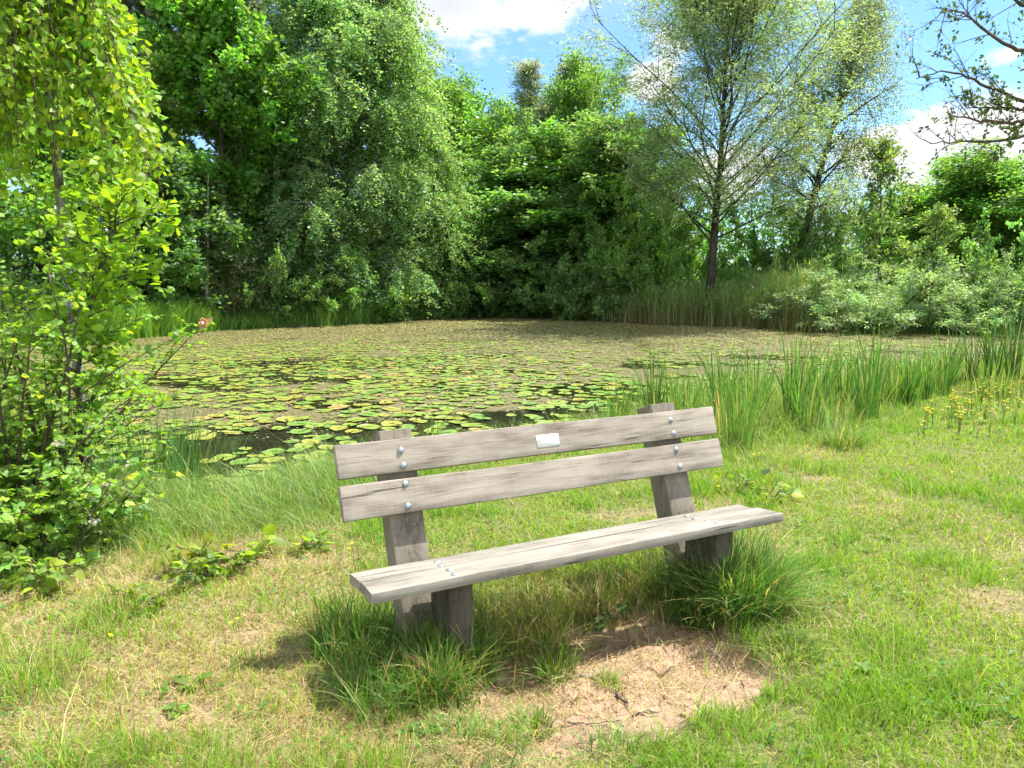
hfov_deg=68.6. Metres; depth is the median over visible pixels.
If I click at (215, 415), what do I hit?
lily pad
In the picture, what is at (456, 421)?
lily pad
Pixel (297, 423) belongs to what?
lily pad
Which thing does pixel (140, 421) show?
lily pad
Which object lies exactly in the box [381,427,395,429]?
lily pad
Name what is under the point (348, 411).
lily pad
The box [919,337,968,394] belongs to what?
reed clump
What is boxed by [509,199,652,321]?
hazel shrub
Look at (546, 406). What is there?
lily pad
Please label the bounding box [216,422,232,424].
lily pad
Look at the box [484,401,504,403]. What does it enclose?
lily pad
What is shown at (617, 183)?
maple tree
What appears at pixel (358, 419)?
lily pad
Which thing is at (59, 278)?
shrub
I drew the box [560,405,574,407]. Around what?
lily pad
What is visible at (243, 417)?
lily pad
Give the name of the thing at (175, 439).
rush clump
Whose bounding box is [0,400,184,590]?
bramble bush
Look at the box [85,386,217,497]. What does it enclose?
rush clump
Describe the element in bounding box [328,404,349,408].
lily pad
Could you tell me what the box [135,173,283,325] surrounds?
shrub
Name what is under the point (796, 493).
seedling
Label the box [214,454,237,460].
lily pad
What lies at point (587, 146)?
ash tree
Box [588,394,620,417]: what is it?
reed clump
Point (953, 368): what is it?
reed clump
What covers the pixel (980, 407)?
yellow flower
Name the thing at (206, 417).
lily pad
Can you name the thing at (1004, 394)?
reed clump
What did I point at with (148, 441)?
lily pad
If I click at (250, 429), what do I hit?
lily pad
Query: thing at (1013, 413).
yellow flower
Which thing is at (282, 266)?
shrub
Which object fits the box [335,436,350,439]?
lily pad
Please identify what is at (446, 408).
lily pad
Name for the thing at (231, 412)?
lily pad
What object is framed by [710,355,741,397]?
reed clump
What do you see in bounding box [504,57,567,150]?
pine tree
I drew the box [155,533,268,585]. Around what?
bramble sprout
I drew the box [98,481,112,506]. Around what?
white blossom
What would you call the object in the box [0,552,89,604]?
seedling
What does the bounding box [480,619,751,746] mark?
sand clods
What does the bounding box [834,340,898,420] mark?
reed clump
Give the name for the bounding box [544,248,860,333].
reeds
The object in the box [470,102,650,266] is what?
ash tree
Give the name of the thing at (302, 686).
dry grass
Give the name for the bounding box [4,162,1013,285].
distant woodland
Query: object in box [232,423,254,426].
lily pad
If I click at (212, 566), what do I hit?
bramble sprout
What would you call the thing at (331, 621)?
grass tuft
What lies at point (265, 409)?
lily pad
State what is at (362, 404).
lily pad
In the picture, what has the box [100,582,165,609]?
bramble sprout
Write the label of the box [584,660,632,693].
grass tuft
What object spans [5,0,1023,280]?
sky
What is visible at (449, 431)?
lily pad
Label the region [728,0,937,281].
birch tree
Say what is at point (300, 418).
lily pad
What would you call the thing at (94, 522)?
white blossom
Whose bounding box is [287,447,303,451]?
lily pad
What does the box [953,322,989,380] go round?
reed clump
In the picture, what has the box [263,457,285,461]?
lily pad
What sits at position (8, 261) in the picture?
shrub
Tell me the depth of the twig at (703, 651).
3.33 m
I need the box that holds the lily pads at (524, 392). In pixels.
[0,337,1023,418]
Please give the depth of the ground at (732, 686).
3.33 m
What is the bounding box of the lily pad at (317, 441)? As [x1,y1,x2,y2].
[301,439,319,443]
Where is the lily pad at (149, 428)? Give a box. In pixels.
[138,425,156,430]
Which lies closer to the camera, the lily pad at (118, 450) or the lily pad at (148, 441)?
the lily pad at (118, 450)
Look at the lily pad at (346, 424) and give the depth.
9.72 m
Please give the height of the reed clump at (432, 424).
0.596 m
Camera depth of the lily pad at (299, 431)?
9.30 m
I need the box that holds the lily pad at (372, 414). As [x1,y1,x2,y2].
[359,411,380,416]
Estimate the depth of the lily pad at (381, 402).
11.47 m
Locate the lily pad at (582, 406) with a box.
[576,405,590,407]
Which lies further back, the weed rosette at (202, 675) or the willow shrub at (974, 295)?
the willow shrub at (974, 295)
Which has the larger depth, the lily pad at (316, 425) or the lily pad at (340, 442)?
the lily pad at (316, 425)
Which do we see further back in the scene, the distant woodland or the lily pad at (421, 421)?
the distant woodland
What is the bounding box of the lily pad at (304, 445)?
[293,443,313,448]
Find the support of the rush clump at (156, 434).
in the pond water
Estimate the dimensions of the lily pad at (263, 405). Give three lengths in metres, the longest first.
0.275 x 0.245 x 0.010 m
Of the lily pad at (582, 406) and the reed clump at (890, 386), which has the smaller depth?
the reed clump at (890, 386)
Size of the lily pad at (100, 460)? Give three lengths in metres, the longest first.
0.322 x 0.287 x 0.012 m
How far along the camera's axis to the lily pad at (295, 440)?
8.75 m
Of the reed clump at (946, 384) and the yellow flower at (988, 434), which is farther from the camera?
the reed clump at (946, 384)
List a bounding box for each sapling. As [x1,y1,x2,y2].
[0,168,182,513]
[850,132,916,285]
[897,200,966,331]
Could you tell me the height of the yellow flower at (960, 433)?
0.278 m
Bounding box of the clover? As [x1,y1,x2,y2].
[0,424,1022,767]
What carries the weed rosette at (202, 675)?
on the ground at (732, 686)
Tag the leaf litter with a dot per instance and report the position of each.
(503, 687)
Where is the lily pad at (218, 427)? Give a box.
[215,426,231,428]
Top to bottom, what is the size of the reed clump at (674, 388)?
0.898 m
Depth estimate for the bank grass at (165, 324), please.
27.48 m
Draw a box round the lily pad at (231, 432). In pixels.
[225,431,240,433]
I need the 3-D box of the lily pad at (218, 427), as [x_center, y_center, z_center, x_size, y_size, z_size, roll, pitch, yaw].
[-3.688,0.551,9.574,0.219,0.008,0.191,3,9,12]
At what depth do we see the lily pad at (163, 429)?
9.39 m
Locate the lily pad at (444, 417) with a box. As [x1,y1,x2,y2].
[434,415,455,418]
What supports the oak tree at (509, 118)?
on the ground at (732, 686)
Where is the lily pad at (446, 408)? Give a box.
[440,407,454,409]
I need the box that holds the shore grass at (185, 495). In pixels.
[1,329,1023,593]
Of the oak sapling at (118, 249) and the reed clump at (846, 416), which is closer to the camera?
the oak sapling at (118, 249)
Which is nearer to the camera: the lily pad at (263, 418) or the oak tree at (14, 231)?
the lily pad at (263, 418)
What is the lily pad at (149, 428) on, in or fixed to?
on the pond water
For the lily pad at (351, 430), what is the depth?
9.38 m
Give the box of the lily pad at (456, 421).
[447,420,466,423]
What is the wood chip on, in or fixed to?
on the ground at (732, 686)
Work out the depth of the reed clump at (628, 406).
8.69 m
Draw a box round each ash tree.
[438,141,605,289]
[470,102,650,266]
[538,107,706,294]
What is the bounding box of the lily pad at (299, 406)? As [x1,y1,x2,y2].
[293,405,311,407]
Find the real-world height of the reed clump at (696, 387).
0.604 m
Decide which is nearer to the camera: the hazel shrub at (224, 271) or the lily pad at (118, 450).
the lily pad at (118, 450)
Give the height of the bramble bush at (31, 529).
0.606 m
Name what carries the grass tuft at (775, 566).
on the ground at (732, 686)
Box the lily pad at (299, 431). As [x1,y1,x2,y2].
[290,429,311,433]
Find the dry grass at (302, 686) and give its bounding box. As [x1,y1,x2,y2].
[0,402,1023,767]
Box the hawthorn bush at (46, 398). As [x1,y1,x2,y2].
[0,237,214,518]
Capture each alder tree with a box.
[6,71,252,310]
[428,180,546,316]
[455,162,611,299]
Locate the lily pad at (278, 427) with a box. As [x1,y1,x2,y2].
[272,426,285,429]
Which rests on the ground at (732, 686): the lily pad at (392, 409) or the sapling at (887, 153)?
the sapling at (887, 153)
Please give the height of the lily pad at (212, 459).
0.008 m
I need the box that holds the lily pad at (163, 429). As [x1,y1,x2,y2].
[149,428,169,431]
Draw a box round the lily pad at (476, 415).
[468,413,484,417]
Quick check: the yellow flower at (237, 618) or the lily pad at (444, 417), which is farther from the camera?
the lily pad at (444, 417)
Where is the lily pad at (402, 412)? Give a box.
[394,411,413,413]
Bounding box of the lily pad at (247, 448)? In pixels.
[239,447,251,449]
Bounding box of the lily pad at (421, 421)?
[415,420,427,422]
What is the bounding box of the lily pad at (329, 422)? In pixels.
[324,421,337,424]
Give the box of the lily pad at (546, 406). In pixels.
[535,404,554,407]
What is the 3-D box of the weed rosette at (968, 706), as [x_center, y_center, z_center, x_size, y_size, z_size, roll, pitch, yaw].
[1.671,1.173,2.734,0.122,0.023,0.109,4,9,26]
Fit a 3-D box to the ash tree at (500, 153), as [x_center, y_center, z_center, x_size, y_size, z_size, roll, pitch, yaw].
[-0.697,-8.649,42.071,10.670,9.175,12.546,-2,8,-11]
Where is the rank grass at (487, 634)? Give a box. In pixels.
[276,537,818,734]
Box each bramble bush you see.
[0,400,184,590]
[0,470,124,572]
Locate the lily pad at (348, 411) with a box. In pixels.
[340,410,355,412]
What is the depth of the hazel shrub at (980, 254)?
26.51 m
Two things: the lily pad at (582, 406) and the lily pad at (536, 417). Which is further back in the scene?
the lily pad at (582, 406)
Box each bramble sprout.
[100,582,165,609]
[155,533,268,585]
[161,551,234,599]
[580,597,631,634]
[714,473,764,493]
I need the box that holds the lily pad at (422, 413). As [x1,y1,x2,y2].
[414,412,433,415]
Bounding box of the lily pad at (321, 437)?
[312,435,335,439]
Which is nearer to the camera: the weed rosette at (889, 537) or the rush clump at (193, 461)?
the weed rosette at (889, 537)
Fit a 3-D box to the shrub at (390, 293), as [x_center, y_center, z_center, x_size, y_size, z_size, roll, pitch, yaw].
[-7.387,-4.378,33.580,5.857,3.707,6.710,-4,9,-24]
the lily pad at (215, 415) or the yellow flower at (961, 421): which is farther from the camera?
the lily pad at (215, 415)
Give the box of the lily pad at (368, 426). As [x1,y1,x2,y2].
[357,424,380,428]
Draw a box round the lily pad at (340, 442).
[339,441,356,443]
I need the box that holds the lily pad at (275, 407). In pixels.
[269,406,286,408]
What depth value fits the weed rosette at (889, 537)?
4.56 m
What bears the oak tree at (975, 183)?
on the ground at (732, 686)
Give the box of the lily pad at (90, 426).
[89,422,105,427]
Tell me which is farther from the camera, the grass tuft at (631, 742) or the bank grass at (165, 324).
the bank grass at (165, 324)
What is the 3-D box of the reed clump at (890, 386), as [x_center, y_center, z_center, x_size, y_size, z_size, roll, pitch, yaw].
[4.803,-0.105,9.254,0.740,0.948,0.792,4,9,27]
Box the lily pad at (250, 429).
[239,427,261,430]
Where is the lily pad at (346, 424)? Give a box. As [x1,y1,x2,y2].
[342,423,357,425]
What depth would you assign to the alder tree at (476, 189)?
37.30 m
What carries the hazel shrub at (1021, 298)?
on the ground at (732, 686)
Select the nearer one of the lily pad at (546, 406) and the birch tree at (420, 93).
the lily pad at (546, 406)
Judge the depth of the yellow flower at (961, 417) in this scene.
7.43 m
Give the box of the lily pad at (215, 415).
[208,414,224,416]
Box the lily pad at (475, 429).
[468,428,482,430]
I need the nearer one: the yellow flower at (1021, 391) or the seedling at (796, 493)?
the seedling at (796, 493)
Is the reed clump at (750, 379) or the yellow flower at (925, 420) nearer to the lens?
the yellow flower at (925, 420)
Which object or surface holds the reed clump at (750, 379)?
on the ground at (732, 686)
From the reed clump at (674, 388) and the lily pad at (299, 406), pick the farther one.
the lily pad at (299, 406)
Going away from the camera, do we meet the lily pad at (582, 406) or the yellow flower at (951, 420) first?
the yellow flower at (951, 420)
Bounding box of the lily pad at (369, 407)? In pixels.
[362,405,381,408]
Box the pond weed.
[0,316,1023,454]
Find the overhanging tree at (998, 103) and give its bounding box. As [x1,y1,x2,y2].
[896,0,1023,171]
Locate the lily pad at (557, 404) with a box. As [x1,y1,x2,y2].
[550,403,565,405]
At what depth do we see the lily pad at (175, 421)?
10.02 m
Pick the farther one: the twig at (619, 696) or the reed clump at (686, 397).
the reed clump at (686, 397)
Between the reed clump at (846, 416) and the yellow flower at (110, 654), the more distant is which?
the reed clump at (846, 416)
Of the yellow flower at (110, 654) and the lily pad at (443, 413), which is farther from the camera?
the lily pad at (443, 413)
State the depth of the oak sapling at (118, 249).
4.91 m
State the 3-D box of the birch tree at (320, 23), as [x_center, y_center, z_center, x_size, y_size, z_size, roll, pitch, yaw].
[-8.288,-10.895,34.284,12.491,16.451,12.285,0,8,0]
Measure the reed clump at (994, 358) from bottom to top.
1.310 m
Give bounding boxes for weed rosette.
[161,701,192,719]
[171,671,212,689]
[404,719,441,734]
[852,661,881,672]
[879,534,894,539]
[955,698,988,714]
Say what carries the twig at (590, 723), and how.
on the ground at (732, 686)
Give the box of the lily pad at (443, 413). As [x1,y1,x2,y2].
[434,412,449,414]
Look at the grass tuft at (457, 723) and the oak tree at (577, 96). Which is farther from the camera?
the oak tree at (577, 96)
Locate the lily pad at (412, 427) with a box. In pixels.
[399,426,414,429]
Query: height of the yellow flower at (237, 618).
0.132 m
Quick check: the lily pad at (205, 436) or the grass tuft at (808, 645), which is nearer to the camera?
the grass tuft at (808, 645)
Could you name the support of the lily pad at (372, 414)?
on the pond water
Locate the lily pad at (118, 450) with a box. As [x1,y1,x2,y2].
[108,446,128,452]
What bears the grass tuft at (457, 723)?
on the ground at (732, 686)
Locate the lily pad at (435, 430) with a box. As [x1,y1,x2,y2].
[424,428,440,432]
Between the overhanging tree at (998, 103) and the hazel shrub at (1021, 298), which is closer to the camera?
the overhanging tree at (998, 103)
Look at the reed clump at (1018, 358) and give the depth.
12.63 m
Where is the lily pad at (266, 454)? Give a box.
[257,453,274,456]
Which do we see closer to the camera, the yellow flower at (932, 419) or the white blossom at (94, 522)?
the white blossom at (94, 522)
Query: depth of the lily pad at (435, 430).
9.38 m
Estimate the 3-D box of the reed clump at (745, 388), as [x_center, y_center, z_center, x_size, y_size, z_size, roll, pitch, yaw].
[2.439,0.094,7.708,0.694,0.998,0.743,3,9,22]
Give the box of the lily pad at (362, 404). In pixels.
[353,403,371,405]
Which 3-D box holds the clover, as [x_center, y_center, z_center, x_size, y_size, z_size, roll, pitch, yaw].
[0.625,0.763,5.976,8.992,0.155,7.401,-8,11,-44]
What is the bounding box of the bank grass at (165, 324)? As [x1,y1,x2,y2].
[0,290,1022,349]
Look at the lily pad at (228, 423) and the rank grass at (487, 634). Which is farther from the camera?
the lily pad at (228, 423)
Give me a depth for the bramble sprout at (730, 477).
5.52 m
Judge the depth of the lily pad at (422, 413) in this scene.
10.54 m
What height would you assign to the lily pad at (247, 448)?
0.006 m
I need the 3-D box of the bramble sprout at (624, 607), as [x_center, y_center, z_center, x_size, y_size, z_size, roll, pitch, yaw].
[0.425,1.073,3.503,0.256,0.142,0.218,0,8,0]
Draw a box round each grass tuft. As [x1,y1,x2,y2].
[299,571,401,669]
[387,692,557,767]
[389,634,484,700]
[491,693,574,743]
[517,626,607,688]
[549,712,682,767]
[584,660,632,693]
[622,506,861,622]
[630,546,761,632]
[740,617,840,668]
[801,406,892,449]
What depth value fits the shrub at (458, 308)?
37.42 m
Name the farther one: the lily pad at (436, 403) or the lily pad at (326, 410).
the lily pad at (436, 403)
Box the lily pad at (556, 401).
[546,400,567,403]
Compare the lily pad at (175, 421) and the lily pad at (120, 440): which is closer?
the lily pad at (120, 440)
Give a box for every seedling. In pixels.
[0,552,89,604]
[228,523,335,555]
[752,469,803,503]
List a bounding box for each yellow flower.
[105,633,112,659]
[229,617,245,643]
[918,407,929,432]
[930,398,937,421]
[950,391,960,421]
[951,402,957,426]
[953,414,962,438]
[955,411,963,435]
[957,409,965,432]
[967,389,976,417]
[977,377,986,408]
[979,386,990,421]
[985,404,995,435]
[995,384,1004,408]
[1008,392,1020,427]
[1018,381,1023,403]
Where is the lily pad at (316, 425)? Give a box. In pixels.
[306,423,324,427]
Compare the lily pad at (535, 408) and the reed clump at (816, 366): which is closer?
the reed clump at (816, 366)
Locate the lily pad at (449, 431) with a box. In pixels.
[435,429,457,434]
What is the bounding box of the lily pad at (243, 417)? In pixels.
[235,416,250,418]
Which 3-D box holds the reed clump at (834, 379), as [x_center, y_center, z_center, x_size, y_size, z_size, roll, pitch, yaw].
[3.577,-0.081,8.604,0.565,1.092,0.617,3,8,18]
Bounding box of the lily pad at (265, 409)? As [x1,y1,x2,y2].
[258,409,273,410]
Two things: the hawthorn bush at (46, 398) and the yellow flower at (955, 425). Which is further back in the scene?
the yellow flower at (955, 425)
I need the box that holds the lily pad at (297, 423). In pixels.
[287,421,312,425]
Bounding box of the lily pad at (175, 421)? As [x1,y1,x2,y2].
[164,419,187,423]
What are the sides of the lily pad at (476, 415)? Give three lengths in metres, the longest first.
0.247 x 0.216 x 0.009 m
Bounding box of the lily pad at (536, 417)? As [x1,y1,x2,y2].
[529,416,543,419]
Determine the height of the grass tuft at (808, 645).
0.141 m
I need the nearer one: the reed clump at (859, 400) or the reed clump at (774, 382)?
the reed clump at (859, 400)
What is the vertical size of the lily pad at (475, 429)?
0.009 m
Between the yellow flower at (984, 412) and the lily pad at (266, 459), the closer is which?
the lily pad at (266, 459)
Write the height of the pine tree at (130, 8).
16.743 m
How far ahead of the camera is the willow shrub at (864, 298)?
26.87 m
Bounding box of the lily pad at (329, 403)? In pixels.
[323,402,337,404]
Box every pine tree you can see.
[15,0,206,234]
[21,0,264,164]
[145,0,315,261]
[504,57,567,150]
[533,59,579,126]
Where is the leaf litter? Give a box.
[1,481,1018,767]
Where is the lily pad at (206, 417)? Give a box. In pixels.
[191,416,212,419]
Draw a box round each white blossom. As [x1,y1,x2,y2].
[51,439,64,466]
[85,514,100,544]
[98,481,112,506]
[122,460,132,485]
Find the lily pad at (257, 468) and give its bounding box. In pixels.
[244,464,274,469]
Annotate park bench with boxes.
[333,402,782,670]
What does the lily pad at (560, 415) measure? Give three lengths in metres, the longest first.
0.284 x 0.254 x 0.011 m
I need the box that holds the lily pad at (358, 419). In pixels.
[346,417,367,421]
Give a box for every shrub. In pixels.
[0,215,81,319]
[0,239,178,323]
[13,186,225,318]
[133,133,233,309]
[189,204,316,317]
[225,248,379,320]
[297,245,413,322]
[416,259,489,316]
[439,224,572,317]
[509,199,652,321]
[544,214,687,321]
[579,149,747,317]
[693,192,822,290]
[722,198,884,284]
[749,239,1023,336]
[767,272,903,328]
[782,179,940,300]
[892,240,1023,326]
[958,209,1023,325]
[1012,262,1023,313]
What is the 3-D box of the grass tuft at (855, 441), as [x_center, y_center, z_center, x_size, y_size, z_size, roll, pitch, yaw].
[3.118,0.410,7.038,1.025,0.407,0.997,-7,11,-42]
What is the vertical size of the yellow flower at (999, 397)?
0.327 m
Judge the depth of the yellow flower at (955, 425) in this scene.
8.04 m
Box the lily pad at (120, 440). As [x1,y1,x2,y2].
[110,438,136,443]
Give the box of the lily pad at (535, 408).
[528,407,545,410]
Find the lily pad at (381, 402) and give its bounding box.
[379,401,392,403]
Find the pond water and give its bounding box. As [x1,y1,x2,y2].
[0,316,1023,492]
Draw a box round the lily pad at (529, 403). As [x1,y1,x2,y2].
[522,402,537,404]
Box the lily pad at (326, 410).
[318,409,332,411]
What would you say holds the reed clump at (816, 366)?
on the ground at (732, 686)
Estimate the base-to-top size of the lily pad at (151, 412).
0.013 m
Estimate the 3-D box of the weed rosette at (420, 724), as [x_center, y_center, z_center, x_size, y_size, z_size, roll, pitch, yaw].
[-0.307,1.195,2.604,0.133,0.024,0.098,0,8,0]
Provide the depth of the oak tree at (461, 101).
48.70 m
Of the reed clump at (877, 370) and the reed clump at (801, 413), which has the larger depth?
the reed clump at (877, 370)
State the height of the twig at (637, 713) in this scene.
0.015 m
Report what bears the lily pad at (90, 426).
on the pond water
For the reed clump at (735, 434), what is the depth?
6.96 m
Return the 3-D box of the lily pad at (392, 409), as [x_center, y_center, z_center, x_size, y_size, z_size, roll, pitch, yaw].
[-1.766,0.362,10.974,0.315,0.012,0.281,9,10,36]
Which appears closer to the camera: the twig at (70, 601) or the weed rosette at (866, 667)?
the weed rosette at (866, 667)
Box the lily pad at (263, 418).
[254,417,270,420]
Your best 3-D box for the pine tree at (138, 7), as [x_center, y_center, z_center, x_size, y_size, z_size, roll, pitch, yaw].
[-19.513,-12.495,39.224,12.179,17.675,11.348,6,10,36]
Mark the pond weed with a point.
(470, 322)
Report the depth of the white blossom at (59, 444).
4.29 m
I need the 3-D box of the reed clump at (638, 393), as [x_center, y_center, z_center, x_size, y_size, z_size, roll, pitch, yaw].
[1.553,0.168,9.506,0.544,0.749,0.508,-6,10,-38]
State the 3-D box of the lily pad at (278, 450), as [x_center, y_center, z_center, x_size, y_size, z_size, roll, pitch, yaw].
[-2.601,0.734,8.215,0.266,0.009,0.233,-1,11,1]
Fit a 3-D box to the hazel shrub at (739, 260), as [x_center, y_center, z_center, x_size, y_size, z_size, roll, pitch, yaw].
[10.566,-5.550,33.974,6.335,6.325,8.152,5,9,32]
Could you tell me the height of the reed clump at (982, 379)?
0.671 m
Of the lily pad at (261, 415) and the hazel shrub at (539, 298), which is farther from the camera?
the hazel shrub at (539, 298)
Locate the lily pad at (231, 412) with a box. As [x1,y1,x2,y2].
[223,411,239,414]
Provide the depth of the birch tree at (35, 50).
5.09 m
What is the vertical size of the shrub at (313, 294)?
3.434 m
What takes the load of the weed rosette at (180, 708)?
on the ground at (732, 686)
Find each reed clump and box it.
[422,412,447,435]
[561,405,581,420]
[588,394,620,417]
[601,377,635,416]
[614,372,649,414]
[619,338,677,406]
[655,354,694,408]
[659,367,715,409]
[675,373,709,408]
[684,336,759,409]
[689,368,749,431]
[709,374,766,439]
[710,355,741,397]
[716,345,782,427]
[719,372,764,449]
[721,393,779,440]
[724,342,781,410]
[758,368,783,400]
[771,318,835,422]
[773,334,837,407]
[777,359,839,433]
[788,375,873,432]
[803,332,849,416]
[821,326,887,411]
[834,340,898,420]
[848,312,896,408]
[871,340,928,409]
[891,329,938,407]
[908,335,949,401]
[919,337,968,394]
[932,325,977,384]
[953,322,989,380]
[965,356,1001,396]
[971,306,1021,377]
[982,356,1023,400]
[995,296,1023,375]
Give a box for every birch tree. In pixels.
[0,0,186,469]
[217,29,353,291]
[228,0,463,321]
[280,0,466,322]
[342,122,492,319]
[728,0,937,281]
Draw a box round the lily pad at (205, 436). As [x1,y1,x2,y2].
[185,432,216,439]
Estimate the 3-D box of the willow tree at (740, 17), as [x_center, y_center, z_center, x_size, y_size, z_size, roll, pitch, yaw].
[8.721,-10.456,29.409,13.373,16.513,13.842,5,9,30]
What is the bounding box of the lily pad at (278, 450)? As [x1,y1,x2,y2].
[262,448,285,453]
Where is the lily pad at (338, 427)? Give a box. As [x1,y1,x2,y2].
[330,426,348,429]
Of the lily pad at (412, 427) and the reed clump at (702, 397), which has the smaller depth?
the reed clump at (702, 397)
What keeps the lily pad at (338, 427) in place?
on the pond water
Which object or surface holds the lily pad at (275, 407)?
on the pond water
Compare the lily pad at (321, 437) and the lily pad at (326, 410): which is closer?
the lily pad at (321, 437)
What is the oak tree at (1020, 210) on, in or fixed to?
on the ground at (732, 686)
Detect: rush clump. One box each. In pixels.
[59,403,178,487]
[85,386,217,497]
[123,398,229,488]
[125,400,250,499]
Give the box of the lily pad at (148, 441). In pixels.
[138,439,155,443]
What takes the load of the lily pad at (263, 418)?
on the pond water
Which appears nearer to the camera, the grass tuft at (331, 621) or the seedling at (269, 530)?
the grass tuft at (331, 621)
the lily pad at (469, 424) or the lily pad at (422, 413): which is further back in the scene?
the lily pad at (422, 413)
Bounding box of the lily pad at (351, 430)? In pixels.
[345,429,362,432]
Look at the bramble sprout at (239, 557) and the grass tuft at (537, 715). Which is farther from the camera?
the bramble sprout at (239, 557)
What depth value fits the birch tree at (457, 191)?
35.63 m
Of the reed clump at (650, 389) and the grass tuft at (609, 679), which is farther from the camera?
the reed clump at (650, 389)
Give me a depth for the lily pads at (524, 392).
15.26 m
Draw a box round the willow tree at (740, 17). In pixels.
[543,0,921,323]
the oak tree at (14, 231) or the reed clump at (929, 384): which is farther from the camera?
the oak tree at (14, 231)
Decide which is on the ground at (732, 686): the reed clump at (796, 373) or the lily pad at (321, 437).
the reed clump at (796, 373)
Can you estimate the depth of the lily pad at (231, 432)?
9.26 m
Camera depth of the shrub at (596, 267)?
34.12 m
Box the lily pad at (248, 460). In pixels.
[230,457,259,464]
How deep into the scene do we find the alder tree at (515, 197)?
37.67 m
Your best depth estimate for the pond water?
14.33 m
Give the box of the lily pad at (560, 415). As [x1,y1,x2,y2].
[554,414,572,416]
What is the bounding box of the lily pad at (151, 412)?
[132,411,156,415]
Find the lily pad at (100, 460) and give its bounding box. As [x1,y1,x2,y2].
[94,456,121,462]
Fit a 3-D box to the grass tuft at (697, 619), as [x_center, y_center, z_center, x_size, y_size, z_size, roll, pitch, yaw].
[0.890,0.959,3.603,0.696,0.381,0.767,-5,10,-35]
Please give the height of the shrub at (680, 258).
8.221 m
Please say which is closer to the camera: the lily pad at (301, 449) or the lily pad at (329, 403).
the lily pad at (301, 449)
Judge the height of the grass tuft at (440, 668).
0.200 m
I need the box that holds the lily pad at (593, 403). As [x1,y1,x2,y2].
[586,402,602,405]
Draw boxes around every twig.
[51,594,97,604]
[568,719,620,724]
[615,691,627,703]
[632,711,659,716]
[686,648,724,665]
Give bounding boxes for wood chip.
[579,673,594,677]
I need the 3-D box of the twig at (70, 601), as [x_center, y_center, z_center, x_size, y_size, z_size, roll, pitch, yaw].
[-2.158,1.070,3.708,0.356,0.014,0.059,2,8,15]
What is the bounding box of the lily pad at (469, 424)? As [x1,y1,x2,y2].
[460,423,484,426]
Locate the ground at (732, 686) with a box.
[0,282,1023,767]
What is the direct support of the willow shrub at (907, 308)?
on the ground at (732, 686)
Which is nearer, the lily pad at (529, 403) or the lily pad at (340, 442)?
the lily pad at (340, 442)
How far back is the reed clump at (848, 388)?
9.06 m
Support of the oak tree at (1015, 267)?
on the ground at (732, 686)
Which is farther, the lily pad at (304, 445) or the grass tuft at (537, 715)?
the lily pad at (304, 445)
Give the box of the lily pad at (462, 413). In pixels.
[456,412,470,414]
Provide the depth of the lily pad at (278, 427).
9.51 m
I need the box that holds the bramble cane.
[60,317,211,410]
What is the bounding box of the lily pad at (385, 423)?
[381,420,401,425]
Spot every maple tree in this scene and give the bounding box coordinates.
[115,0,324,291]
[525,113,693,282]
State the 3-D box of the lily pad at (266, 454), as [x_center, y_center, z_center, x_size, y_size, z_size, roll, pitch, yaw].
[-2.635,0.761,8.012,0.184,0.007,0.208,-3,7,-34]
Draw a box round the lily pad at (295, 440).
[284,439,299,442]
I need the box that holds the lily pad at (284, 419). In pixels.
[276,417,294,421]
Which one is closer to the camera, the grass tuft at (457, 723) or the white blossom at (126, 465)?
the grass tuft at (457, 723)
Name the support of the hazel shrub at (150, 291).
on the ground at (732, 686)
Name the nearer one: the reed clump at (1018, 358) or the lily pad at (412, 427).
the lily pad at (412, 427)
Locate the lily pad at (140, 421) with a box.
[121,418,143,423]
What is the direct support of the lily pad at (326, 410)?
on the pond water
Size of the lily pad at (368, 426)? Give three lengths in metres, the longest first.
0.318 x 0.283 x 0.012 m
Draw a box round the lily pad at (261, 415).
[249,413,273,417]
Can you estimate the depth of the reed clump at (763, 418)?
7.45 m
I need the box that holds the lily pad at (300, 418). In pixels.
[295,416,309,419]
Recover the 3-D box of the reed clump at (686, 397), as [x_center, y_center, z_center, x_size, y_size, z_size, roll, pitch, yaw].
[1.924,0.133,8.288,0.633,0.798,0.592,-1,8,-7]
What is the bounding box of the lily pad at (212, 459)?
[200,458,216,462]
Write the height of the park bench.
1.184 m
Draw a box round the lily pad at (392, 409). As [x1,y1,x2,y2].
[382,407,400,410]
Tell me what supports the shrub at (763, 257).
on the ground at (732, 686)
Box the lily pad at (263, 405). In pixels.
[253,404,271,407]
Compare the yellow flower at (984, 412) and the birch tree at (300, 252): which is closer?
the yellow flower at (984, 412)
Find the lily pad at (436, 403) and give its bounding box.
[433,402,449,404]
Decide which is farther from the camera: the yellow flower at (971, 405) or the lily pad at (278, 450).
the yellow flower at (971, 405)
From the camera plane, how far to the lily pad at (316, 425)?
9.66 m
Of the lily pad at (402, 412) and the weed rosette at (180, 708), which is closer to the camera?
the weed rosette at (180, 708)
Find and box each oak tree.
[0,24,165,309]
[366,65,517,177]
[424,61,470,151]
[465,79,557,178]
[537,42,659,266]
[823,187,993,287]
[848,135,1023,288]
[929,154,1023,287]
[959,166,1023,287]

